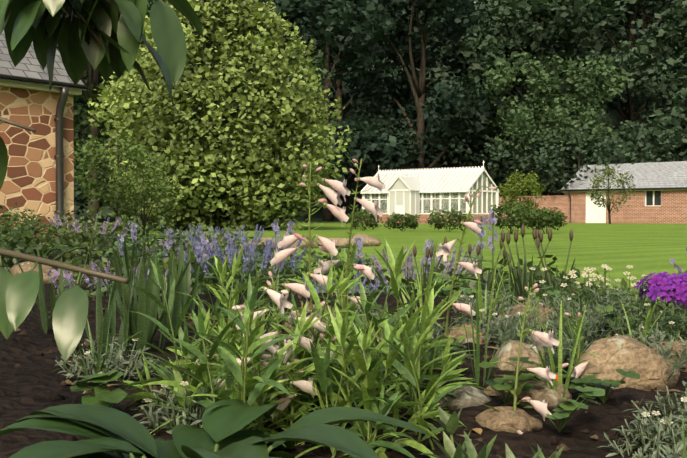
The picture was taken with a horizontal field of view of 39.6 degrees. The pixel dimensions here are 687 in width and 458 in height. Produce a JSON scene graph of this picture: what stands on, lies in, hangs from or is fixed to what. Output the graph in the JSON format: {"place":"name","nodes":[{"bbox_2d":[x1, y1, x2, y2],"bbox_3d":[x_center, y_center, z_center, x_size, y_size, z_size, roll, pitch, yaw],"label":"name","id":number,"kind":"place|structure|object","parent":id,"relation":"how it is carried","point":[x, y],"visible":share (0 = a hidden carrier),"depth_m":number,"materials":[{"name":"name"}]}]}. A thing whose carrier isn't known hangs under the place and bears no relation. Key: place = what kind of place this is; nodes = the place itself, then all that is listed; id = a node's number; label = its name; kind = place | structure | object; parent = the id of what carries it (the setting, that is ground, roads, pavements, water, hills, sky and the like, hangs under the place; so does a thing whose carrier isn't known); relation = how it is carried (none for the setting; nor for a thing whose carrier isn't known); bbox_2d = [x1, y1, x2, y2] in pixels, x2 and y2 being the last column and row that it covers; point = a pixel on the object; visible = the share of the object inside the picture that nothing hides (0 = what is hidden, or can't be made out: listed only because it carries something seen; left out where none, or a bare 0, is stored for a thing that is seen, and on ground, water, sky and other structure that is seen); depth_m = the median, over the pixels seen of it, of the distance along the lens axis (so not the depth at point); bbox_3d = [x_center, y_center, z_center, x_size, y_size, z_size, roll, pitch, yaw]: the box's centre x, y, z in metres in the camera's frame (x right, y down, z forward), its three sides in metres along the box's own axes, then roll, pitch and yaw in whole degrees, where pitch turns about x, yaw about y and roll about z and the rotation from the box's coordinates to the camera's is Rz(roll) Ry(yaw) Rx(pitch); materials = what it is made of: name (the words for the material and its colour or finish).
{"place":"outdoors","nodes":[
{"label":"outdoors","id":0,"kind":"place"},
{"bbox_2d":[0,86,73,243],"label":"cottage stone walls","id":1,"kind":"structure","parent":0,"point":[29,181],"depth_m":15.22,"materials":[{"name":"brown stone"}]},
{"bbox_2d":[0,80,81,94],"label":"fascia board","id":2,"kind":"object","parent":1,"relation":"attached to","point":[21,85],"visible":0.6,"depth_m":15.09,"materials":[{"name":"beige wood"}]},
{"bbox_2d":[0,30,86,90],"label":"roof","id":3,"kind":"structure","parent":1,"relation":"on","point":[28,66],"depth_m":15.26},
{"bbox_2d":[0,74,87,241],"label":"gutter and downpipe","id":4,"kind":"object","parent":1,"relation":"attached to","point":[59,119],"visible":0.79,"depth_m":15.46,"materials":[{"name":"black metal"}]},
{"bbox_2d":[0,250,686,457],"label":"bed soil","id":5,"kind":"structure","parent":0,"point":[26,386],"depth_m":1.27,"materials":[{"name":"brown soil"}]},
{"bbox_2d":[0,206,34,242],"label":"border plant","id":6,"kind":"object","parent":5,"relation":"on","point":[12,225],"visible":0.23,"depth_m":9.31,"materials":[{"name":"green plant"}]},
{"bbox_2d":[0,227,43,261],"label":"border mound plant","id":7,"kind":"object","parent":5,"relation":"on","point":[22,240],"visible":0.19,"depth_m":8.39,"materials":[{"name":"green plant"}]},
{"bbox_2d":[0,212,45,266],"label":"border plant","id":8,"kind":"object","parent":5,"relation":"on","point":[10,222],"visible":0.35,"depth_m":7.92,"materials":[{"name":"green plant"}]},
{"bbox_2d":[0,208,58,250],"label":"border mound plant","id":9,"kind":"object","parent":5,"relation":"on","point":[38,224],"visible":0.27,"depth_m":10.89,"materials":[{"name":"green plant"}]},
{"bbox_2d":[10,261,72,283],"bbox_3d":[-1.868,0.269,5.983,0.396,0.146,0.334,0,1,-1],"label":"rock","id":10,"kind":"object","parent":5,"relation":"on","point":[15,269],"visible":0.31,"depth_m":5.87,"materials":[{"name":"stone"}]},
{"bbox_2d":[0,225,91,271],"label":"border plant","id":11,"kind":"object","parent":5,"relation":"on","point":[80,247],"visible":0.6,"depth_m":6.23,"materials":[{"name":"green plant"}]},
{"bbox_2d":[35,210,137,261],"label":"border plant","id":12,"kind":"object","parent":5,"relation":"on","point":[75,234],"visible":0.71,"depth_m":8.42,"materials":[{"name":"green plant"}]},
{"bbox_2d":[49,206,146,255],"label":"border plant","id":13,"kind":"object","parent":5,"relation":"on","point":[99,214],"visible":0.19,"depth_m":10.00,"materials":[{"name":"green plant"}]},
{"bbox_2d":[0,0,202,361],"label":"shrub branches","id":14,"kind":"object","parent":5,"relation":"on","point":[104,37],"visible":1,"depth_m":1.77,"materials":[{"name":"green plant"}]},
{"bbox_2d":[2,235,204,354],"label":"iris leaves","id":15,"kind":"object","parent":5,"relation":"on","point":[146,304],"visible":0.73,"depth_m":1.63,"materials":[{"name":"green plant"}]},
{"bbox_2d":[46,261,167,299],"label":"catmint plant","id":16,"kind":"object","parent":5,"relation":"on","point":[91,287],"visible":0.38,"depth_m":4.30,"materials":[{"name":"purple plant"}]},
{"bbox_2d":[47,246,171,294],"bbox_3d":[-1.277,0.245,5.300,0.734,0.292,0.785,0,1,-1],"label":"flowering plant","id":17,"kind":"object","parent":5,"relation":"on","point":[166,262],"visible":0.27,"depth_m":5.28,"materials":[{"name":"green plant"}]},
{"bbox_2d":[83,233,186,272],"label":"flowering plant","id":18,"kind":"object","parent":5,"relation":"on","point":[94,250],"visible":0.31,"depth_m":6.98,"materials":[{"name":"green plant"}]},
{"bbox_2d":[87,215,192,265],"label":"border plant","id":19,"kind":"object","parent":5,"relation":"on","point":[161,233],"visible":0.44,"depth_m":7.74,"materials":[{"name":"green plant"}]},
{"bbox_2d":[146,235,263,292],"bbox_3d":[-0.907,0.219,6.117,0.790,0.372,0.807,0,1,-1],"label":"border plant","id":20,"kind":"object","parent":5,"relation":"on","point":[195,264],"visible":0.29,"depth_m":6.07,"materials":[{"name":"green plant"}]},
{"bbox_2d":[162,224,249,264],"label":"border plant","id":21,"kind":"object","parent":5,"relation":"on","point":[218,237],"visible":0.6,"depth_m":8.88,"materials":[{"name":"green plant"}]},
{"bbox_2d":[0,399,427,457],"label":"broad-leaved plant","id":22,"kind":"object","parent":5,"relation":"on","point":[219,435],"visible":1,"depth_m":0.92,"materials":[{"name":"green plant"}]},
{"bbox_2d":[186,225,276,263],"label":"flowering plant","id":23,"kind":"object","parent":5,"relation":"on","point":[259,248],"visible":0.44,"depth_m":9.38,"materials":[{"name":"green plant"}]},
{"bbox_2d":[178,232,308,293],"bbox_3d":[-0.522,0.222,4.907,0.692,0.405,0.692,0,1,-1],"label":"flowering plant","id":24,"kind":"object","parent":5,"relation":"on","point":[232,248],"visible":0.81,"depth_m":4.89,"materials":[{"name":"purple plant"}]},
{"bbox_2d":[108,157,490,457],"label":"penstemon","id":25,"kind":"object","parent":5,"relation":"on","point":[307,363],"visible":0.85,"depth_m":1.13,"materials":[{"name":"green plant"}]},
{"bbox_2d":[105,209,504,298],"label":"lavender flowers","id":26,"kind":"object","parent":5,"relation":"on","point":[119,243],"visible":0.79,"depth_m":4.87,"materials":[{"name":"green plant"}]},
{"bbox_2d":[284,304,335,335],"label":"flowering plant","id":27,"kind":"object","parent":5,"relation":"on","point":[292,327],"visible":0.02,"depth_m":1.81,"materials":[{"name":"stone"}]},
{"bbox_2d":[248,246,378,283],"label":"flowering plant","id":28,"kind":"object","parent":5,"relation":"on","point":[298,272],"visible":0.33,"depth_m":6.38,"materials":[{"name":"green plant"}]},
{"bbox_2d":[5,293,686,456],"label":"soil crumbs","id":29,"kind":"object","parent":5,"relation":"on","point":[553,440],"visible":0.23,"depth_m":1.25,"materials":[{"name":"brown soil"}]},
{"bbox_2d":[302,271,391,293],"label":"catmint plant","id":30,"kind":"object","parent":5,"relation":"on","point":[357,287],"visible":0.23,"depth_m":4.12,"materials":[{"name":"purple plant"}]},
{"bbox_2d":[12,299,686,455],"bbox_3d":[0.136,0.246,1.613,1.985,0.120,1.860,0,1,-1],"label":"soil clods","id":31,"kind":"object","parent":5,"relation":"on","point":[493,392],"visible":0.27,"depth_m":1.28,"materials":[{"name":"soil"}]},
{"bbox_2d":[52,286,671,433],"bbox_3d":[0.082,0.179,1.662,0.496,0.116,1.269,1,1,43],"label":"ground cover plant","id":32,"kind":"object","parent":5,"relation":"on","point":[118,361],"visible":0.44,"depth_m":1.42,"materials":[{"name":"green plant"}]},
{"bbox_2d":[48,308,686,451],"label":"pebbles","id":33,"kind":"object","parent":5,"relation":"on","point":[478,430],"visible":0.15,"depth_m":1.32,"materials":[{"name":"stone"}]},
{"bbox_2d":[70,274,671,432],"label":"leafy weeds","id":34,"kind":"object","parent":5,"relation":"on","point":[104,396],"visible":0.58,"depth_m":1.21,"materials":[{"name":"green plant"}]},
{"bbox_2d":[74,261,672,401],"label":"grass tufts","id":35,"kind":"object","parent":5,"relation":"on","point":[479,298],"visible":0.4,"depth_m":1.38,"materials":[{"name":"green plant"}]},
{"bbox_2d":[357,244,483,296],"bbox_3d":[0.343,0.249,4.537,0.670,0.353,0.697,0,1,-1],"label":"flowering plant","id":36,"kind":"object","parent":5,"relation":"on","point":[410,277],"visible":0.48,"depth_m":4.48,"materials":[{"name":"purple plant"}]},
{"bbox_2d":[434,385,491,409],"bbox_3d":[0.152,0.217,1.232,0.086,0.037,0.072,0,1,-1],"label":"rock","id":37,"kind":"object","parent":5,"relation":"on","point":[466,396],"visible":0.44,"depth_m":1.21,"materials":[{"name":"stone"}]},
{"bbox_2d":[447,323,491,343],"bbox_3d":[0.221,0.191,1.684,0.096,0.050,0.102,0,1,-1],"label":"rock","id":38,"kind":"object","parent":5,"relation":"on","point":[456,333],"visible":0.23,"depth_m":1.66,"materials":[{"name":"stone"}]},
{"bbox_2d":[345,186,600,433],"bbox_3d":[0.216,0.135,1.347,0.354,0.398,0.413,0,1,29],"label":"penstemon","id":39,"kind":"object","parent":5,"relation":"on","point":[539,338],"visible":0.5,"depth_m":1.35,"materials":[{"name":"pink plant"}]},
{"bbox_2d":[405,224,576,303],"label":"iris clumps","id":40,"kind":"object","parent":5,"relation":"on","point":[523,276],"visible":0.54,"depth_m":3.15,"materials":[{"name":"green plant"}]},
{"bbox_2d":[421,406,563,457],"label":"sage plant","id":41,"kind":"object","parent":5,"relation":"on","point":[448,424],"visible":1,"depth_m":0.55,"materials":[{"name":"green plant"}]},
{"bbox_2d":[476,406,542,433],"bbox_3d":[0.200,0.230,1.157,0.080,0.032,0.062,0,1,-1],"label":"rock","id":42,"kind":"object","parent":5,"relation":"on","point":[508,419],"visible":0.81,"depth_m":1.14,"materials":[{"name":"stone"}]},
{"bbox_2d":[410,242,610,405],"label":"stems","id":43,"kind":"object","parent":5,"relation":"on","point":[423,317],"depth_m":1.24,"materials":[{"name":"green plant"}]},
{"bbox_2d":[493,340,545,370],"bbox_3d":[0.264,0.194,1.437,0.087,0.054,0.100,0,1,-1],"label":"rock","id":44,"kind":"object","parent":5,"relation":"on","point":[509,348],"visible":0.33,"depth_m":1.41,"materials":[{"name":"stone"}]},
{"bbox_2d":[452,252,593,302],"bbox_3d":[0.668,0.201,3.546,0.541,0.224,0.548,0,1,-1],"label":"plant foliage","id":45,"kind":"object","parent":5,"relation":"on","point":[472,285],"visible":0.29,"depth_m":3.54,"materials":[{"name":"green plant"}]},
{"bbox_2d":[493,301,563,328],"bbox_3d":[0.360,0.176,1.847,0.149,0.070,0.124,0,1,-1],"label":"rock","id":46,"kind":"object","parent":5,"relation":"on","point":[515,308],"visible":0.19,"depth_m":1.81,"materials":[{"name":"stone"}]},
{"bbox_2d":[504,379,571,410],"bbox_3d":[0.253,0.216,1.257,0.090,0.031,0.085,0,1,24],"label":"rock","id":47,"kind":"object","parent":5,"relation":"on","point":[540,391],"visible":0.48,"depth_m":1.23,"materials":[{"name":"stone"}]},
{"bbox_2d":[419,295,686,381],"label":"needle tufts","id":48,"kind":"object","parent":5,"relation":"on","point":[566,356],"visible":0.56,"depth_m":1.57,"materials":[{"name":"green plant"}]},
{"bbox_2d":[465,291,686,369],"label":"ground cover plant","id":49,"kind":"object","parent":5,"relation":"on","point":[504,321],"visible":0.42,"depth_m":1.68,"materials":[{"name":"green plant"}]},
{"bbox_2d":[539,271,638,304],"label":"flowering plant","id":50,"kind":"object","parent":5,"relation":"on","point":[624,283],"visible":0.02,"depth_m":4.04,"materials":[{"name":"green plant"}]},
{"bbox_2d":[504,281,686,457],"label":"flowering plants","id":51,"kind":"object","parent":5,"relation":"on","point":[667,430],"visible":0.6,"depth_m":1.12,"materials":[{"name":"green plant"}]},
{"bbox_2d":[522,264,684,317],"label":"flowers","id":52,"kind":"object","parent":5,"relation":"on","point":[601,279],"visible":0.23,"depth_m":2.32,"materials":[{"name":"green plant"}]},
{"bbox_2d":[575,335,679,391],"bbox_3d":[0.411,0.198,1.396,0.163,0.083,0.121,0,1,-1],"label":"rock","id":53,"kind":"object","parent":5,"relation":"on","point":[647,363],"visible":0.54,"depth_m":1.35,"materials":[{"name":"stone"}]},
{"bbox_2d":[633,272,686,323],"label":"phlox","id":54,"kind":"object","parent":5,"relation":"on","point":[660,283],"visible":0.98,"depth_m":1.82,"materials":[{"name":"purple plant"}]},
{"bbox_2d":[649,341,686,371],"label":"rock","id":55,"kind":"object","parent":5,"relation":"on","point":[675,347],"visible":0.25,"depth_m":1.48,"materials":[{"name":"stone"}]},
{"bbox_2d":[655,248,686,306],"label":"purple flowers","id":56,"kind":"object","parent":5,"relation":"on","point":[680,271],"visible":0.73,"depth_m":3.47,"materials":[{"name":"plant"}]},
{"bbox_2d":[682,412,685,457],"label":"plant blades","id":57,"kind":"object","parent":5,"relation":"on","point":[684,450],"visible":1,"depth_m":0.81,"materials":[{"name":"green plant"}]},
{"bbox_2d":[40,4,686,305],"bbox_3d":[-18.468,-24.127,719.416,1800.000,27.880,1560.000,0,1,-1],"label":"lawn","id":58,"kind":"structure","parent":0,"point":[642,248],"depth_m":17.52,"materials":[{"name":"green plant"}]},
{"bbox_2d":[0,202,45,245],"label":"cottage border plant","id":59,"kind":"object","parent":58,"relation":"on","point":[31,221],"visible":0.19,"depth_m":13.70,"materials":[{"name":"green plant"}]},
{"bbox_2d":[40,209,102,243],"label":"cottage border plant","id":60,"kind":"object","parent":58,"relation":"on","point":[60,215],"visible":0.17,"depth_m":14.37,"materials":[{"name":"green plant"}]},
{"bbox_2d":[74,141,109,214],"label":"understory tree","id":61,"kind":"object","parent":58,"relation":"on","point":[81,201],"visible":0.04,"depth_m":57.07,"materials":[{"name":"green plant"}]},
{"bbox_2d":[74,142,123,206],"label":"understory tree","id":62,"kind":"object","parent":58,"relation":"on","point":[77,192],"visible":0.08,"depth_m":57.02,"materials":[{"name":"green plant"}]},
{"bbox_2d":[56,2,148,201],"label":"forest tree","id":63,"kind":"object","parent":58,"relation":"on","point":[76,104],"depth_m":65.86,"materials":[{"name":"green plant"}]},
{"bbox_2d":[58,2,149,145],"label":"forest tree","id":64,"kind":"object","parent":58,"relation":"on","point":[82,101],"visible":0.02,"depth_m":68.52,"materials":[{"name":"green plant"}]},
{"bbox_2d":[74,132,167,224],"bbox_3d":[-5.762,-1.077,24.854,2.502,2.971,2.573,0,1,-1],"label":"shrub","id":65,"kind":"object","parent":58,"relation":"on","point":[91,162],"visible":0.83,"depth_m":24.50,"materials":[{"name":"green plant"}]},
{"bbox_2d":[100,166,183,235],"bbox_3d":[-4.436,-0.446,20.779,1.825,1.830,1.756,0,1,-1],"label":"shrub","id":66,"kind":"object","parent":58,"relation":"on","point":[162,208],"visible":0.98,"depth_m":20.60,"materials":[{"name":"green plant"}]},
{"bbox_2d":[57,0,235,223],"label":"dark tree","id":67,"kind":"object","parent":58,"relation":"on","point":[94,78],"visible":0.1,"depth_m":39.48,"materials":[{"name":"green plant"}]},
{"bbox_2d":[87,0,352,230],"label":"conical tree","id":68,"kind":"object","parent":58,"relation":"on","point":[275,109],"visible":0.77,"depth_m":27.98,"materials":[{"name":"green plant"}]},
{"bbox_2d":[146,0,333,221],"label":"dark tree","id":69,"kind":"object","parent":58,"relation":"on","point":[324,71],"visible":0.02,"depth_m":46.94,"materials":[{"name":"green plant"}]},
{"bbox_2d":[281,236,316,248],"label":"rock","id":70,"kind":"object","parent":58,"relation":"on","point":[313,243],"visible":0.19,"depth_m":13.37,"materials":[{"name":"stone"}]},
{"bbox_2d":[252,0,412,220],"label":"forest tree","id":71,"kind":"object","parent":58,"relation":"on","point":[342,39],"visible":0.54,"depth_m":58.89,"materials":[{"name":"green plant"}]},
{"bbox_2d":[317,238,355,246],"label":"rock","id":72,"kind":"object","parent":58,"relation":"on","point":[339,241],"visible":0.46,"depth_m":13.56,"materials":[{"name":"stone"}]},
{"bbox_2d":[320,110,397,205],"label":"understory tree","id":73,"kind":"object","parent":58,"relation":"on","point":[380,125],"visible":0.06,"depth_m":66.03,"materials":[{"name":"green plant"}]},
{"bbox_2d":[286,0,434,128],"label":"forest tree","id":74,"kind":"object","parent":58,"relation":"on","point":[350,105],"visible":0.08,"depth_m":75.93,"materials":[{"name":"green plant"}]},
{"bbox_2d":[343,208,382,229],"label":"lawn shrub","id":75,"kind":"object","parent":58,"relation":"on","point":[370,220],"visible":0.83,"depth_m":28.70,"materials":[{"name":"green plant"}]},
{"bbox_2d":[351,234,380,246],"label":"rock","id":76,"kind":"object","parent":58,"relation":"on","point":[368,241],"visible":0.48,"depth_m":14.22,"materials":[{"name":"stone"}]},
{"bbox_2d":[348,102,434,168],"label":"understory tree","id":77,"kind":"object","parent":58,"relation":"on","point":[386,115],"visible":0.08,"depth_m":67.90,"materials":[{"name":"green plant"}]},
{"bbox_2d":[384,212,420,230],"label":"lawn shrub","id":78,"kind":"object","parent":58,"relation":"on","point":[410,222],"visible":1,"depth_m":26.77,"materials":[{"name":"green plant"}]},
{"bbox_2d":[324,0,512,195],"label":"forest tree","id":79,"kind":"object","parent":58,"relation":"on","point":[437,108],"visible":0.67,"depth_m":66.83,"materials":[{"name":"green plant"}]},
{"bbox_2d":[378,122,460,170],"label":"understory tree","id":80,"kind":"object","parent":58,"relation":"on","point":[408,166],"visible":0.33,"depth_m":67.10,"materials":[{"name":"green plant"}]},
{"bbox_2d":[360,160,499,214],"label":"greenhouse","id":81,"kind":"object","parent":58,"relation":"on","point":[399,209],"visible":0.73,"depth_m":51.91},
{"bbox_2d":[365,214,496,223],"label":"greenhouse base wall","id":82,"kind":"structure","parent":58,"relation":"on","point":[422,219],"depth_m":51.73,"materials":[{"name":"brick"}]},
{"bbox_2d":[371,131,491,176],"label":"tree","id":83,"kind":"object","parent":58,"relation":"on","point":[381,169],"depth_m":71.26,"materials":[{"name":"green plant"}]},
{"bbox_2d":[407,3,471,47],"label":"forest tree","id":84,"kind":"object","parent":58,"relation":"on","point":[432,35],"visible":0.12,"depth_m":93.94,"materials":[{"name":"green plant"}]},
{"bbox_2d":[426,209,473,231],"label":"lawn shrub","id":85,"kind":"object","parent":58,"relation":"on","point":[436,219],"visible":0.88,"depth_m":25.78,"materials":[{"name":"green plant"}]},
{"bbox_2d":[420,97,534,195],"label":"understory tree","id":86,"kind":"object","parent":58,"relation":"on","point":[462,149],"visible":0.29,"depth_m":64.89,"materials":[{"name":"green plant"}]},
{"bbox_2d":[401,0,563,103],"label":"forest tree","id":87,"kind":"object","parent":58,"relation":"on","point":[431,82],"visible":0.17,"depth_m":79.11,"materials":[{"name":"green plant"}]},
{"bbox_2d":[489,201,535,233],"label":"lawn shrub","id":88,"kind":"object","parent":58,"relation":"on","point":[519,219],"visible":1,"depth_m":23.31,"materials":[{"name":"green plant"}]},
{"bbox_2d":[496,170,545,223],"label":"shrub","id":89,"kind":"object","parent":58,"relation":"on","point":[507,191],"visible":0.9,"depth_m":42.85,"materials":[{"name":"green plant"}]},
{"bbox_2d":[359,190,686,223],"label":"bothy brick walls","id":90,"kind":"structure","parent":58,"relation":"on","point":[672,209],"depth_m":53.54,"materials":[{"name":"red brick"}]},
{"bbox_2d":[560,187,686,222],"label":"bothy gutter downpipes","id":91,"kind":"object","parent":90,"relation":"attached to","point":[619,189],"visible":0.98,"depth_m":53.63,"materials":[{"name":"black metal"}]},
{"bbox_2d":[561,161,686,189],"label":"roof","id":92,"kind":"structure","parent":90,"relation":"on","point":[659,174],"depth_m":54.17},
{"bbox_2d":[570,189,686,222],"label":"white bothy woodwork","id":93,"kind":"object","parent":90,"relation":"attached to","point":[595,213],"visible":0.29,"depth_m":54.93,"materials":[{"name":"white wood"}]},
{"bbox_2d":[646,191,660,205],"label":"window frame","id":94,"kind":"object","parent":93,"relation":"in","point":[649,198],"visible":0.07,"depth_m":52.69,"materials":[{"name":"white wood"}]},
{"bbox_2d":[480,129,588,195],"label":"understory tree","id":95,"kind":"object","parent":58,"relation":"on","point":[496,158],"visible":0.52,"depth_m":60.35,"materials":[{"name":"green plant"}]},
{"bbox_2d":[455,0,636,195],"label":"forest tree","id":96,"kind":"object","parent":58,"relation":"on","point":[554,23],"visible":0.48,"depth_m":63.75,"materials":[{"name":"green plant"}]},
{"bbox_2d":[527,207,567,233],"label":"lawn shrub","id":97,"kind":"object","parent":58,"relation":"on","point":[551,216],"visible":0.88,"depth_m":23.91,"materials":[{"name":"green plant"}]},
{"bbox_2d":[471,51,634,195],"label":"tree","id":98,"kind":"object","parent":58,"relation":"on","point":[578,97],"visible":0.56,"depth_m":61.36,"materials":[{"name":"green plant"}]},
{"bbox_2d":[519,122,630,195],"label":"understory tree","id":99,"kind":"object","parent":58,"relation":"on","point":[609,146],"visible":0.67,"depth_m":57.58,"materials":[{"name":"green plant"}]},
{"bbox_2d":[586,165,636,223],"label":"small tree","id":100,"kind":"object","parent":58,"relation":"on","point":[608,173],"visible":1,"depth_m":48.91,"materials":[{"name":"green plant"}]},
{"bbox_2d":[542,0,686,146],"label":"forest tree","id":101,"kind":"object","parent":58,"relation":"on","point":[623,56],"visible":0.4,"depth_m":74.75,"materials":[{"name":"green plant"}]},
{"bbox_2d":[584,0,674,45],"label":"forest tree","id":102,"kind":"object","parent":58,"relation":"on","point":[644,23],"depth_m":88.66,"materials":[{"name":"green plant"}]},
{"bbox_2d":[584,139,679,164],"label":"understory tree","id":103,"kind":"object","parent":58,"relation":"on","point":[631,154],"visible":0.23,"depth_m":57.65,"materials":[{"name":"green plant"}]},
{"bbox_2d":[605,105,686,162],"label":"understory tree","id":104,"kind":"object","parent":58,"relation":"on","point":[641,133],"visible":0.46,"depth_m":58.78,"materials":[{"name":"green plant"}]},
{"bbox_2d":[630,0,686,161],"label":"forest tree","id":105,"kind":"object","parent":58,"relation":"on","point":[677,27],"visible":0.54,"depth_m":62.16,"materials":[{"name":"green plant"}]},
{"bbox_2d":[640,0,686,86],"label":"forest tree","id":106,"kind":"object","parent":58,"relation":"on","point":[671,41],"visible":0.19,"depth_m":81.33,"materials":[{"name":"green plant"}]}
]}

